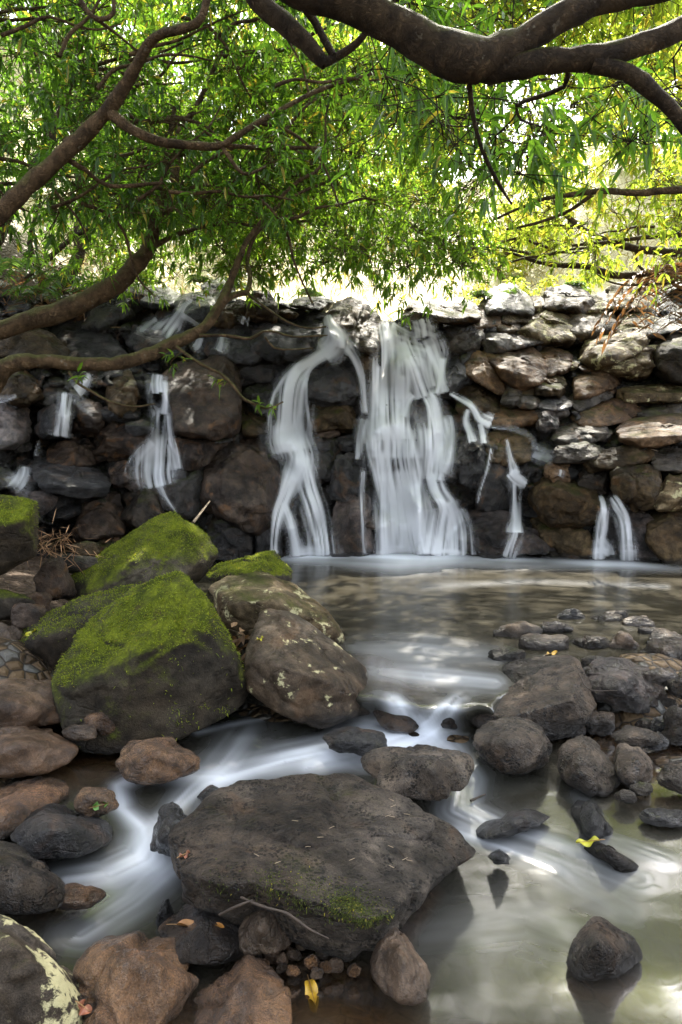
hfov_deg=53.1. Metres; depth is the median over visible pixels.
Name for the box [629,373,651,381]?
rock
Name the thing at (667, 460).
rock
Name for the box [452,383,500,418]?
rock
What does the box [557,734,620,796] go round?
boulder
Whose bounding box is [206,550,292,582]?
boulder
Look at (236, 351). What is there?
rock
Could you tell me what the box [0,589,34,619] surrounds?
boulder
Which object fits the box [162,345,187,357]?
rock
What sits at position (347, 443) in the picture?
rock
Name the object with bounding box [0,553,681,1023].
water
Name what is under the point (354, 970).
pebble
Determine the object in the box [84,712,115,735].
boulder
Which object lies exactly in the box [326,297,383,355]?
rock
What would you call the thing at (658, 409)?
rock
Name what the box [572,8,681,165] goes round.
hill tree
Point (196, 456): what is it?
rock
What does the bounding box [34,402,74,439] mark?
rock
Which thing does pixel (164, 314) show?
rock
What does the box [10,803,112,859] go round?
boulder
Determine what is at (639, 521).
rock
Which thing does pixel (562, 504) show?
rock
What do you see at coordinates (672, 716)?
boulder
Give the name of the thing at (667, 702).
stone
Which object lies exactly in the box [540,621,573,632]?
stone
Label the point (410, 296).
grass
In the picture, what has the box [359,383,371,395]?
rock
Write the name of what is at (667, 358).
rock
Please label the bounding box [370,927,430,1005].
boulder
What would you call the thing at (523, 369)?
rock
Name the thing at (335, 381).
rock
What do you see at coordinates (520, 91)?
sky
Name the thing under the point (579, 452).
rock
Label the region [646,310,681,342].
rock
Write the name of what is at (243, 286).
fern
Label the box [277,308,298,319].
rock
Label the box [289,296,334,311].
rock
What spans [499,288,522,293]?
fern
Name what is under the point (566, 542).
rock
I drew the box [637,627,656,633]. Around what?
boulder
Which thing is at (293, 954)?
pebble
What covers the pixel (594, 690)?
twig
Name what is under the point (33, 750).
boulder
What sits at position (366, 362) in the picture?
rock
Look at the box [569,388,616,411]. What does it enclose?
rock
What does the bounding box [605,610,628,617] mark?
stone
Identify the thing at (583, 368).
rock
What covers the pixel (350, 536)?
rock
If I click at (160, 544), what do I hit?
boulder
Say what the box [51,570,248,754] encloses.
boulder
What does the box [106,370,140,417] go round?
rock
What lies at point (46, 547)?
pine needles
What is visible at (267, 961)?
pebble
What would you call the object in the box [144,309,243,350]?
waterfall
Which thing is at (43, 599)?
boulder
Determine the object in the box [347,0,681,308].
bank tree
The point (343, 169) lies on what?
shrub
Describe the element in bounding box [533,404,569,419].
rock
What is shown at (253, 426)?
rock
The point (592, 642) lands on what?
stone
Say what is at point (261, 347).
rock
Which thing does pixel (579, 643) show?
boulder
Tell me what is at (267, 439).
rock
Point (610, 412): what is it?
rock
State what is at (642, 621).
boulder
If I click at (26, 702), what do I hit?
boulder
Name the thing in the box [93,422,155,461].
rock
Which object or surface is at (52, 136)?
slope tree
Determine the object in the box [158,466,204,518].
rock
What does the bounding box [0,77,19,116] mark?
shrub
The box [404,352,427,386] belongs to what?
rock
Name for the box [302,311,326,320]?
rock
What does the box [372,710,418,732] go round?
boulder
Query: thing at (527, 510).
rock
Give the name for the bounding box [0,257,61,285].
fern
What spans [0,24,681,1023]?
ground
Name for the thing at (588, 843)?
fallen leaf
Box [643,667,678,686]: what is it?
stone
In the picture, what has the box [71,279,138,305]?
fern
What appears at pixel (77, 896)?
boulder
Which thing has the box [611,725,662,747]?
boulder
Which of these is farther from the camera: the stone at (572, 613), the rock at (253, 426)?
the rock at (253, 426)
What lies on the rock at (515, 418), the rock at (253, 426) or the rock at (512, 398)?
the rock at (512, 398)
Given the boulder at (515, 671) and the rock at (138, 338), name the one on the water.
the boulder at (515, 671)
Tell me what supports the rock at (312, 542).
on the cliff
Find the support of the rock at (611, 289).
on the cliff
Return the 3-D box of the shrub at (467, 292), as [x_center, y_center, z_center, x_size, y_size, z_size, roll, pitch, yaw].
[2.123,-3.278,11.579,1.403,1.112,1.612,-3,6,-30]
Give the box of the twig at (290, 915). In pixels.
[240,896,328,938]
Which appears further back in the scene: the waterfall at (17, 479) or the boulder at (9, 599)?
the waterfall at (17, 479)
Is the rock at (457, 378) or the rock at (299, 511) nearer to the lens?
the rock at (299, 511)
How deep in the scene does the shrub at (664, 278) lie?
11.35 m
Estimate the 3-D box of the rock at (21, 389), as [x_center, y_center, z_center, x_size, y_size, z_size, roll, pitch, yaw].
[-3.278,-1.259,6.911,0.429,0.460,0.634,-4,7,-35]
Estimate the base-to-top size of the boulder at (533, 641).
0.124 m
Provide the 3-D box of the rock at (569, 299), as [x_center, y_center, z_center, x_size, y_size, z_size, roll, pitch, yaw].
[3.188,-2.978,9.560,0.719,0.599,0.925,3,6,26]
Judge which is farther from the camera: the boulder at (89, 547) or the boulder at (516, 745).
the boulder at (89, 547)
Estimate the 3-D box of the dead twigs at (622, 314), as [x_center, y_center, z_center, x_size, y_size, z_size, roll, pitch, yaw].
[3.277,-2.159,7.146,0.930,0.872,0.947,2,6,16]
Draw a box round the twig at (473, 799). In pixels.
[470,794,485,801]
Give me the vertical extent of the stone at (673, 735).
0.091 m
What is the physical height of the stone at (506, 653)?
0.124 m
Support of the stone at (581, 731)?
on the water
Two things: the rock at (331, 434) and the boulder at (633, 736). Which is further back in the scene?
the rock at (331, 434)
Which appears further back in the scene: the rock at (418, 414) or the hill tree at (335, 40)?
the hill tree at (335, 40)
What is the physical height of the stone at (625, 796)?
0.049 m
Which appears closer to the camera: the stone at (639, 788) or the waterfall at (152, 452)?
the stone at (639, 788)
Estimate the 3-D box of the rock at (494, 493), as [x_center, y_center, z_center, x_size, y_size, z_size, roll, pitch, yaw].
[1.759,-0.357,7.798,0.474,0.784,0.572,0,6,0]
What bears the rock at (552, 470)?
on the rock at (562, 504)
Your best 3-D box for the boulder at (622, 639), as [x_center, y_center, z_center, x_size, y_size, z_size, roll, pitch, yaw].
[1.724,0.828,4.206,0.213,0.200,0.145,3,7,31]
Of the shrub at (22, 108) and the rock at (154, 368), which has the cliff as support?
the rock at (154, 368)
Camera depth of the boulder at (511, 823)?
2.47 m
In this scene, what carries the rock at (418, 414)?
on the cliff
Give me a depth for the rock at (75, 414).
6.88 m
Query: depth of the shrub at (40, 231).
9.32 m
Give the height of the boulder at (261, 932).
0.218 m
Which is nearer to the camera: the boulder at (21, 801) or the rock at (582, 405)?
the boulder at (21, 801)
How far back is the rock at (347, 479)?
7.54 m
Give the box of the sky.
[0,2,677,185]
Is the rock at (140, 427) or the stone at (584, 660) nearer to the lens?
the stone at (584, 660)
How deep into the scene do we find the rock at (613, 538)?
7.33 m
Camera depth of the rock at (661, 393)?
8.09 m
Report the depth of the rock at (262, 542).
7.24 m
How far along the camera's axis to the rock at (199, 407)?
7.13 m
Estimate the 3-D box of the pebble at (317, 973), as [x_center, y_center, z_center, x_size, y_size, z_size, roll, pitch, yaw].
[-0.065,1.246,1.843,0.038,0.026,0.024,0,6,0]
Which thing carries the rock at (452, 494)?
on the cliff
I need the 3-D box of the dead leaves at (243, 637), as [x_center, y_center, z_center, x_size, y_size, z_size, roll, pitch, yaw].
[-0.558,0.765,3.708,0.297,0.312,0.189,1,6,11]
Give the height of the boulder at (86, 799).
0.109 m
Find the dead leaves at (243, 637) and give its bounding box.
[231,622,249,662]
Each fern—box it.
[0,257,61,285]
[1,285,64,301]
[23,269,123,301]
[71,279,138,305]
[184,274,212,285]
[225,281,250,291]
[288,288,324,300]
[467,289,492,300]
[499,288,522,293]
[562,281,589,289]
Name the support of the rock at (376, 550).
on the cliff
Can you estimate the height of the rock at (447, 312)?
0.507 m
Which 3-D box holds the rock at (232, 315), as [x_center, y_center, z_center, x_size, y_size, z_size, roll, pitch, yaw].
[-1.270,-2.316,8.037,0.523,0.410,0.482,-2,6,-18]
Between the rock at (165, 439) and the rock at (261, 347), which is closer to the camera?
the rock at (165, 439)
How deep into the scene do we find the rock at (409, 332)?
8.22 m
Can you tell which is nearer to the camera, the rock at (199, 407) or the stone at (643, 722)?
the stone at (643, 722)
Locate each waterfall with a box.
[10,467,25,484]
[54,374,89,436]
[137,375,180,508]
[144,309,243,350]
[269,315,366,556]
[357,319,464,555]
[450,393,492,498]
[504,455,560,556]
[594,496,633,560]
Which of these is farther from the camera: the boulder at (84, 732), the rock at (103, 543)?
the rock at (103, 543)
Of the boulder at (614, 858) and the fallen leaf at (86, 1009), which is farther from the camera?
the boulder at (614, 858)
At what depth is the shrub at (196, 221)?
15.08 m
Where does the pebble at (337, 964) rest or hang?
on the water
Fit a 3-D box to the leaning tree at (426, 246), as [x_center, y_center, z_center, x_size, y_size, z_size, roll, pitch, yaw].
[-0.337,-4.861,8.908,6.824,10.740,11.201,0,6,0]
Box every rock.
[0,328,69,357]
[0,370,43,407]
[0,403,32,449]
[8,475,57,516]
[12,441,32,452]
[23,481,38,490]
[26,457,110,499]
[29,369,52,377]
[33,449,46,458]
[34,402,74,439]
[46,434,99,466]
[46,503,81,520]
[50,320,127,357]
[52,495,74,509]
[63,314,83,322]
[70,397,104,437]
[72,409,77,418]
[72,490,125,542]
[77,371,97,385]
[81,287,142,331]
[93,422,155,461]
[96,537,119,550]
[101,405,140,423]
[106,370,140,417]
[108,460,132,487]
[120,478,165,529]
[124,465,146,491]
[125,325,172,351]
[125,419,155,436]
[140,286,180,310]
[145,363,159,372]
[149,320,195,335]
[151,435,168,443]
[155,308,183,321]
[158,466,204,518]
[161,354,242,441]
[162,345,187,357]
[163,467,177,480]
[164,443,174,457]
[171,436,227,472]
[173,291,214,327]
[200,277,237,303]
[200,436,283,535]
[204,322,263,365]
[206,517,254,561]
[213,299,248,328]
[213,519,231,532]
[236,360,282,383]
[241,382,281,419]
[241,402,268,438]
[242,381,254,385]
[245,290,277,323]
[250,303,324,365]
[253,523,283,555]
[260,432,274,448]
[271,362,300,397]
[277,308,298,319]
[279,516,307,530]
[282,537,290,547]
[288,497,295,511]
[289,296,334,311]
[291,492,314,525]
[296,519,314,531]
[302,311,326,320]
[303,349,367,406]
[303,402,358,434]
[303,435,342,485]
[309,441,330,451]
[310,536,330,553]
[313,430,339,438]
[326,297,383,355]
[329,452,364,501]
[329,489,374,556]
[336,433,359,452]
[350,348,378,383]
[352,420,374,473]
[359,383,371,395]
[365,514,379,529]
[374,544,378,553]
[396,322,421,342]
[400,297,481,325]
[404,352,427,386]
[406,391,432,465]
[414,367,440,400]
[421,494,452,513]
[439,323,484,354]
[439,391,455,399]
[441,491,455,498]
[445,356,472,393]
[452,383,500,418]
[453,496,462,503]
[456,438,486,488]
[458,509,555,558]
[464,350,505,396]
[474,414,498,425]
[475,305,500,328]
[475,459,512,511]
[479,282,534,318]
[481,332,543,353]
[485,426,533,466]
[486,347,548,390]
[487,399,538,428]
[496,323,520,333]
[500,315,532,325]
[500,382,540,409]
[512,387,534,394]
[517,310,575,348]
[520,503,537,518]
[521,517,531,527]
[527,475,608,528]
[529,517,594,557]
[533,297,545,313]
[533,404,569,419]
[534,375,566,397]
[536,410,559,432]
[537,396,571,411]
[540,347,573,376]
[542,284,595,314]
[543,461,570,482]
[550,422,612,445]
[552,441,604,463]
[559,295,617,347]
[566,555,593,558]
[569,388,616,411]
[570,361,578,370]
[570,398,641,426]
[571,371,621,399]
[574,338,583,344]
[577,468,608,495]
[578,331,650,371]
[578,364,592,372]
[582,444,654,472]
[587,293,618,313]
[602,344,656,380]
[604,495,621,557]
[605,281,655,313]
[609,464,661,512]
[614,312,658,339]
[615,383,681,403]
[616,413,681,448]
[621,511,661,561]
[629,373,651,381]
[637,403,681,416]
[645,508,681,564]
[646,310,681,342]
[651,448,681,474]
[652,334,681,385]
[654,473,681,511]
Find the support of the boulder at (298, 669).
in the water
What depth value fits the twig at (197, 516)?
5.88 m
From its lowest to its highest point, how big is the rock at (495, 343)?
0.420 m
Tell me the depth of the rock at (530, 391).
8.10 m
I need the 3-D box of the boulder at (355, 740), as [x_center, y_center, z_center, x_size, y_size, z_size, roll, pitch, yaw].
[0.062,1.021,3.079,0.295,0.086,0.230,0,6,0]
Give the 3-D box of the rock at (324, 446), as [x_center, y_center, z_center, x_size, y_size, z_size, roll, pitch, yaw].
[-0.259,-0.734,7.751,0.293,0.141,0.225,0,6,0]
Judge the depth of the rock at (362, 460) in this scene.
7.62 m
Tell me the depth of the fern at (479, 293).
9.30 m
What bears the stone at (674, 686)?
in the water
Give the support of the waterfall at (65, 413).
on the cliff
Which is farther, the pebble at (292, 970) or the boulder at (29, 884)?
the boulder at (29, 884)
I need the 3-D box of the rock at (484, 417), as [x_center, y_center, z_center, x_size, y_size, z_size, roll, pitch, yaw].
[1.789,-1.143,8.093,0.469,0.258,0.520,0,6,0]
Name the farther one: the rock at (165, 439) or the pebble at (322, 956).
the rock at (165, 439)
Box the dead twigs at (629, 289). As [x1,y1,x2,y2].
[596,262,681,343]
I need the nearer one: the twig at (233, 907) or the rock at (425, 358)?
the twig at (233, 907)
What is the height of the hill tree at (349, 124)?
12.702 m
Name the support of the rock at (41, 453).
on the rock at (73, 482)
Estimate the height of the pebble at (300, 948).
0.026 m
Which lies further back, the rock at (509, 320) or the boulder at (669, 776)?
the rock at (509, 320)
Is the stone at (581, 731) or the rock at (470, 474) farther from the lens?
the rock at (470, 474)
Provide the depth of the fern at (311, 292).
8.69 m
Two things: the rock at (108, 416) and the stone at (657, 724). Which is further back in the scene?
the rock at (108, 416)
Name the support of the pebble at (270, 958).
on the water
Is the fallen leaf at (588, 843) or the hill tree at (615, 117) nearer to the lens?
the fallen leaf at (588, 843)
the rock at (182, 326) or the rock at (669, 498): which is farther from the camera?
the rock at (182, 326)
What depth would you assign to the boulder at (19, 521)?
4.27 m
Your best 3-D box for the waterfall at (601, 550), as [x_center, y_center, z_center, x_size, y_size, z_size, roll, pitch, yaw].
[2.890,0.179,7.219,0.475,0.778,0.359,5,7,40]
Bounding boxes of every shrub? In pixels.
[0,64,155,191]
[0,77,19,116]
[2,201,90,287]
[27,193,169,277]
[85,242,184,286]
[155,121,229,250]
[277,130,378,198]
[350,158,454,226]
[452,283,479,304]
[456,196,568,280]
[479,270,559,303]
[495,152,656,237]
[529,254,627,294]
[608,150,681,262]
[621,261,681,290]
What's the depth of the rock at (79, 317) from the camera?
7.96 m
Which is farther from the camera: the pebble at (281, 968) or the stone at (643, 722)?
the stone at (643, 722)
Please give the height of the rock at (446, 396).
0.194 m
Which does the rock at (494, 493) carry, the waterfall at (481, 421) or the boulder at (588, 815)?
the waterfall at (481, 421)
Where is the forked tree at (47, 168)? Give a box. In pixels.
[0,0,401,303]
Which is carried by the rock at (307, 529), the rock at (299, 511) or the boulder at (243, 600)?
the rock at (299, 511)
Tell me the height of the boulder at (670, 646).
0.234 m
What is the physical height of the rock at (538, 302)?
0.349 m
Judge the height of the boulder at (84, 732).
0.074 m
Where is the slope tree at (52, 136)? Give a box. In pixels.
[0,0,443,293]
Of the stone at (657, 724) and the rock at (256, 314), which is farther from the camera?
the rock at (256, 314)
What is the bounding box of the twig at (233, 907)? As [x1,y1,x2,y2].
[219,899,252,915]
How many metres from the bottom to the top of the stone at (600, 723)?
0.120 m
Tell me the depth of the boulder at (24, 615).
4.03 m
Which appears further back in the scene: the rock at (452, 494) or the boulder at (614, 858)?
the rock at (452, 494)
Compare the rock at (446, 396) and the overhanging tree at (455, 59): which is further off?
the rock at (446, 396)
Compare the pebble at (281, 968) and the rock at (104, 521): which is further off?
the rock at (104, 521)
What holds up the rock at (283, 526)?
on the cliff
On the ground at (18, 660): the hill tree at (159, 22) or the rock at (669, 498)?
the hill tree at (159, 22)
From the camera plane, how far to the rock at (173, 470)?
7.05 m
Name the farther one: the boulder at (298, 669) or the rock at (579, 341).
the rock at (579, 341)
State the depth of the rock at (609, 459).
7.30 m
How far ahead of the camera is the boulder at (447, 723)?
3.27 m
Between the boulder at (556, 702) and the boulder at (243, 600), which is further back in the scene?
the boulder at (243, 600)
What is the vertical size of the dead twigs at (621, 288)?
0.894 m
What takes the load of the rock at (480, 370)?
on the cliff
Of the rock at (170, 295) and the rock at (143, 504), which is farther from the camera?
the rock at (170, 295)
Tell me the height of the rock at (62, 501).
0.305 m
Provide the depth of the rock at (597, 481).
7.44 m
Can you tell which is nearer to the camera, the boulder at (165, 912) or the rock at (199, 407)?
the boulder at (165, 912)
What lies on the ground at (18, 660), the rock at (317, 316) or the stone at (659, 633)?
the stone at (659, 633)
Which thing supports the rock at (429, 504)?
on the cliff
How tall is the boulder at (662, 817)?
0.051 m
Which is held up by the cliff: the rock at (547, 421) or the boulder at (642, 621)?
the rock at (547, 421)
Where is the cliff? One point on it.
(56, 385)
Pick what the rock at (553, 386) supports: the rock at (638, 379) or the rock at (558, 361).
the rock at (558, 361)
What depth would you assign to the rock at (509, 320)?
8.92 m
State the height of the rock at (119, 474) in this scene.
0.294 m
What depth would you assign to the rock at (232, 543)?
7.09 m
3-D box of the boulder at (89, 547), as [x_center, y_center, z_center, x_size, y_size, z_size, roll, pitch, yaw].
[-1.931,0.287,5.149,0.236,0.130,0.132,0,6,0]
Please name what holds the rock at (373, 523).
on the rock at (350, 536)
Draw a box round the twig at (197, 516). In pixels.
[192,501,209,523]
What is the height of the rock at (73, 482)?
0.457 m
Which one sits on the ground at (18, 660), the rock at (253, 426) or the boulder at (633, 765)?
the boulder at (633, 765)
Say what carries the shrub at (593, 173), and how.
on the ground at (18, 660)
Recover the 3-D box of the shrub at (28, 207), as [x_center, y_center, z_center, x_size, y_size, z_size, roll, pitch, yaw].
[-4.054,-4.605,11.173,2.168,1.854,2.268,-5,7,-40]
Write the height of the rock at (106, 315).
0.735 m
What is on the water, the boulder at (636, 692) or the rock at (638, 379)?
the boulder at (636, 692)
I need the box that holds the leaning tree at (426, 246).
[0,0,647,417]
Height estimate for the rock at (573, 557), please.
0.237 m
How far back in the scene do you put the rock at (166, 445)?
7.09 m
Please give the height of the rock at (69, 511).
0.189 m
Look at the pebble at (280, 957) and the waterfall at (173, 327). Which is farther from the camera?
the waterfall at (173, 327)
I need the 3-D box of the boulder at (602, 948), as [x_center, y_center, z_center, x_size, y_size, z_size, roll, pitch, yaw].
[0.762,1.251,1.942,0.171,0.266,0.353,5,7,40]
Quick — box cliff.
[0,280,681,558]
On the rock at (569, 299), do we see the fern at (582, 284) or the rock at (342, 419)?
the fern at (582, 284)
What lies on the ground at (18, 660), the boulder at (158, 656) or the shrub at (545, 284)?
the shrub at (545, 284)
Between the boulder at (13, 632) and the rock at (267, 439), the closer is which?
the boulder at (13, 632)
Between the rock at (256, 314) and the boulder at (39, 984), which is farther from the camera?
the rock at (256, 314)
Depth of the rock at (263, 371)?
7.72 m
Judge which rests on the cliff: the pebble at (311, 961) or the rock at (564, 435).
the rock at (564, 435)
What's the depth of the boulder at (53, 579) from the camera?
4.49 m
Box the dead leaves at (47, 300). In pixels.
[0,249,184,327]
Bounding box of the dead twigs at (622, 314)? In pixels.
[602,266,681,352]
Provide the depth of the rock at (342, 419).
7.77 m
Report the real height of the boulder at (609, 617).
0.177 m
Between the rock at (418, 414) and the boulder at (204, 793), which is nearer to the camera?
the boulder at (204, 793)
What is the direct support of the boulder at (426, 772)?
in the water
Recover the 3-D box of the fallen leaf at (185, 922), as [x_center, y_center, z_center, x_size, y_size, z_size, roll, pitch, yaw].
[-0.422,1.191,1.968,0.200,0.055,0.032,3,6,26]
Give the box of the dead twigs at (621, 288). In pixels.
[591,266,681,335]
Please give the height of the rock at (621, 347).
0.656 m
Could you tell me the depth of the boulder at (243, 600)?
4.06 m
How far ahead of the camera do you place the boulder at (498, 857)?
2.28 m
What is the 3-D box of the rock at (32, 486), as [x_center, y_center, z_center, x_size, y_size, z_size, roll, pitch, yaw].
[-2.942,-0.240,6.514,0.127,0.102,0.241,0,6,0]
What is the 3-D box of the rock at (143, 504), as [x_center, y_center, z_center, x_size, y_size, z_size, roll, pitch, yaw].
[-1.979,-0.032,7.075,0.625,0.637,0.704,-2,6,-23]
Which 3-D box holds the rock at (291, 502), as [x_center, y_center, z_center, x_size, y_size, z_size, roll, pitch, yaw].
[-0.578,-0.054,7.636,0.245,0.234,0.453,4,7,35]
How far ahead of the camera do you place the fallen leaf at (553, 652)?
4.03 m
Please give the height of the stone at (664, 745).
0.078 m
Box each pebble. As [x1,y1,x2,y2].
[262,958,269,965]
[263,951,280,963]
[274,952,287,965]
[276,963,286,973]
[285,947,302,960]
[286,964,300,976]
[295,945,304,950]
[304,954,319,969]
[310,967,323,979]
[315,952,331,960]
[319,960,331,972]
[329,957,343,972]
[347,963,361,977]
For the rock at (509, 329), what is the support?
on the rock at (495, 343)
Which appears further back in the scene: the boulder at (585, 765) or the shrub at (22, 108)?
the shrub at (22, 108)
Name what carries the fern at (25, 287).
on the cliff
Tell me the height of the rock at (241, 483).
1.271 m
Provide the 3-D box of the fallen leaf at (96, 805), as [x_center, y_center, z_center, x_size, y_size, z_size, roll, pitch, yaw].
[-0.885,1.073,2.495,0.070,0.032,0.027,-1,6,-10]
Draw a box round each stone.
[488,645,525,660]
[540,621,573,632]
[557,608,584,618]
[569,727,585,738]
[579,635,606,648]
[581,655,593,665]
[582,656,605,667]
[584,710,615,736]
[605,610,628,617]
[614,789,636,803]
[629,781,652,796]
[634,717,651,729]
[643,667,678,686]
[643,731,668,750]
[646,628,681,643]
[650,715,665,732]
[660,698,677,707]
[661,726,681,745]
[667,676,681,698]
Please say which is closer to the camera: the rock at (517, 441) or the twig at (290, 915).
the twig at (290, 915)
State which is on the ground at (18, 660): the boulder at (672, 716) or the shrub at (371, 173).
the shrub at (371, 173)
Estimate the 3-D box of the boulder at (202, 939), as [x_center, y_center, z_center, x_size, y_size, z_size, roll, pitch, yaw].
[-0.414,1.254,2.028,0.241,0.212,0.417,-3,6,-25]
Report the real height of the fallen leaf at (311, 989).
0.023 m
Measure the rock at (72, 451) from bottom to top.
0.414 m
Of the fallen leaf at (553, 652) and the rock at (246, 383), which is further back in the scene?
the rock at (246, 383)
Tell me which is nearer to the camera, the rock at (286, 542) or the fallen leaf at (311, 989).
the fallen leaf at (311, 989)
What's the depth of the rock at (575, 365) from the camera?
8.39 m
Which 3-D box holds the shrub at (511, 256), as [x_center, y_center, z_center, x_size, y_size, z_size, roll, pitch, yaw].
[3.717,-5.799,14.867,2.546,1.966,2.774,1,6,14]
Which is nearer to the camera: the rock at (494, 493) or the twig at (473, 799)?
the twig at (473, 799)
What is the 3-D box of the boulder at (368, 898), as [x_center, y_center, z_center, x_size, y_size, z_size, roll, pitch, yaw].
[-0.055,1.172,2.302,0.998,0.438,1.047,0,6,0]
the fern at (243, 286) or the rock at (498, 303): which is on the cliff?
the rock at (498, 303)
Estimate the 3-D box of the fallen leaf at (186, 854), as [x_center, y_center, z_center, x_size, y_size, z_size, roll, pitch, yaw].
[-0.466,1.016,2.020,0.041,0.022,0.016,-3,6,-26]
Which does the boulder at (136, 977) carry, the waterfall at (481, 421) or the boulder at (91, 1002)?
the boulder at (91, 1002)
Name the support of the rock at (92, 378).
on the cliff
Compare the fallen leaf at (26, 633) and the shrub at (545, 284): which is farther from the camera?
the shrub at (545, 284)
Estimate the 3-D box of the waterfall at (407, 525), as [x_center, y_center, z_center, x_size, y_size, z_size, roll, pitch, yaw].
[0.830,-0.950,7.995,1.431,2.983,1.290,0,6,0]
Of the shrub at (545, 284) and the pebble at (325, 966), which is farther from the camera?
the shrub at (545, 284)
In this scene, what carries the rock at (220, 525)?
on the cliff
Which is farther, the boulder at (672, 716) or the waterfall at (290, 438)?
the waterfall at (290, 438)
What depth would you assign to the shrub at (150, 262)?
10.20 m
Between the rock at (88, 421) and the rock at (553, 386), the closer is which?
the rock at (88, 421)
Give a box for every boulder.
[0,495,39,574]
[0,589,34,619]
[0,622,23,640]
[0,678,59,726]
[0,725,78,778]
[0,775,68,840]
[0,841,65,914]
[0,914,84,1023]
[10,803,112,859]
[11,602,46,627]
[19,584,138,669]
[28,592,52,612]
[33,557,76,600]
[48,553,97,573]
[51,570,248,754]
[59,882,105,910]
[62,724,97,740]
[65,510,217,600]
[69,541,100,556]
[72,930,198,1023]
[73,787,118,817]
[77,994,96,1017]
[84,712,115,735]
[115,737,199,784]
[150,802,186,856]
[156,899,173,926]
[158,904,243,964]
[168,773,475,961]
[194,954,291,1023]
[197,785,217,800]
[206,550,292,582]
[208,572,344,643]
[238,910,290,955]
[244,608,369,728]
[322,726,386,755]
[361,744,473,800]
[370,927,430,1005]
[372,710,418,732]
[441,718,457,729]
[471,657,596,740]
[473,716,552,775]
[476,809,549,839]
[488,849,510,864]
[493,621,542,637]
[502,655,572,682]
[518,633,568,649]
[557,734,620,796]
[566,916,642,980]
[569,636,609,647]
[570,800,612,838]
[583,656,667,713]
[584,841,638,872]
[589,613,622,620]
[609,631,639,649]
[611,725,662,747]
[614,743,652,787]
[622,615,654,626]
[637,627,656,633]
[639,808,681,827]
[640,637,681,660]
[656,760,681,794]
[663,705,681,728]
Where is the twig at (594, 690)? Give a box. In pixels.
[578,673,616,691]
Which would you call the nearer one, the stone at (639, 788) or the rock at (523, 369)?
the stone at (639, 788)
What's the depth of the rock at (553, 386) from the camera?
8.05 m
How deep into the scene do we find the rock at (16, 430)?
6.63 m
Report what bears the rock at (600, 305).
on the cliff
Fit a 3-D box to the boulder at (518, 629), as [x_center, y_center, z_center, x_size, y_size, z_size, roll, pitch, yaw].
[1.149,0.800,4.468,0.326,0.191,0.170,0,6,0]
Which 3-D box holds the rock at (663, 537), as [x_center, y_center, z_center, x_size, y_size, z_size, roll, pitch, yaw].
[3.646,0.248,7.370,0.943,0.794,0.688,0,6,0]
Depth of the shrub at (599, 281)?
12.23 m
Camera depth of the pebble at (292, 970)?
1.84 m
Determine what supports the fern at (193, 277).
on the rock at (213, 293)
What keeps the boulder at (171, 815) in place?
in the water
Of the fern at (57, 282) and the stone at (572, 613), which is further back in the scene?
the fern at (57, 282)
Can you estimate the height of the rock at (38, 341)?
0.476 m
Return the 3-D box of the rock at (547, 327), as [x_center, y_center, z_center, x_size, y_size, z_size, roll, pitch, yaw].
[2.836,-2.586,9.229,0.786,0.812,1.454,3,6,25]
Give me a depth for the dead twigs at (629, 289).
7.26 m
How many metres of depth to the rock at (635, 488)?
7.07 m
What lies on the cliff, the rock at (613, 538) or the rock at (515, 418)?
the rock at (515, 418)
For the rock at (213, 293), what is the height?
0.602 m
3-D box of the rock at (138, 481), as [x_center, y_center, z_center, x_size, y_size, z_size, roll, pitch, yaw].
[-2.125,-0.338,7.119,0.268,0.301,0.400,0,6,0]
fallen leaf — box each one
[22,628,36,637]
[75,999,91,1015]
[90,801,107,810]
[166,919,223,927]
[177,850,189,858]
[305,974,318,1004]
[545,650,557,654]
[576,836,604,846]
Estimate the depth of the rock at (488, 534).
7.50 m
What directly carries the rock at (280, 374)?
on the cliff
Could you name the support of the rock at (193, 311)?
on the cliff
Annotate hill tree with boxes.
[2,0,214,88]
[158,3,418,160]
[243,12,408,184]
[318,0,495,184]
[534,4,681,146]
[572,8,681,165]
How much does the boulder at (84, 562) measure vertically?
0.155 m
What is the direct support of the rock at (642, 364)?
on the rock at (638, 379)
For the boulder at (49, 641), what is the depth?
3.86 m
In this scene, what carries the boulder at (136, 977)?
on the ground at (18, 660)
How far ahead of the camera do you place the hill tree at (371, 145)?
30.16 m
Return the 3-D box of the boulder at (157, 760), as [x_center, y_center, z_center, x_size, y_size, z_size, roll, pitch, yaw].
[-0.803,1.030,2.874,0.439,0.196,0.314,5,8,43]
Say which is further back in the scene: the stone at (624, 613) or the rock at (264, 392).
the rock at (264, 392)
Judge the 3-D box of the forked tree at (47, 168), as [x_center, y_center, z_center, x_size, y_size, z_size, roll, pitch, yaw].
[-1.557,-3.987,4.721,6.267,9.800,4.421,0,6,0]
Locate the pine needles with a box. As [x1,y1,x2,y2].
[27,507,109,573]
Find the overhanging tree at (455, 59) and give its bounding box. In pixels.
[243,0,681,247]
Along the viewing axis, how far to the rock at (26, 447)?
6.76 m
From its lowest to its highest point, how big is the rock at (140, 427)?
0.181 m
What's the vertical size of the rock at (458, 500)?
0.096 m
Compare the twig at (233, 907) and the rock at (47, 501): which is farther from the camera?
the rock at (47, 501)
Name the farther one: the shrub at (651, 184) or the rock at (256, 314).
the shrub at (651, 184)
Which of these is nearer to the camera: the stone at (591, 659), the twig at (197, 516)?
the stone at (591, 659)
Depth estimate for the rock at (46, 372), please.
7.10 m
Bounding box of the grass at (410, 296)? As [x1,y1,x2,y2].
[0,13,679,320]
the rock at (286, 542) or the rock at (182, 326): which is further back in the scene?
the rock at (182, 326)
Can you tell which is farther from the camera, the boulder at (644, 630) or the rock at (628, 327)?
the rock at (628, 327)
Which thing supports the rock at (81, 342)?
on the cliff
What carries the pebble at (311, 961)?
on the water

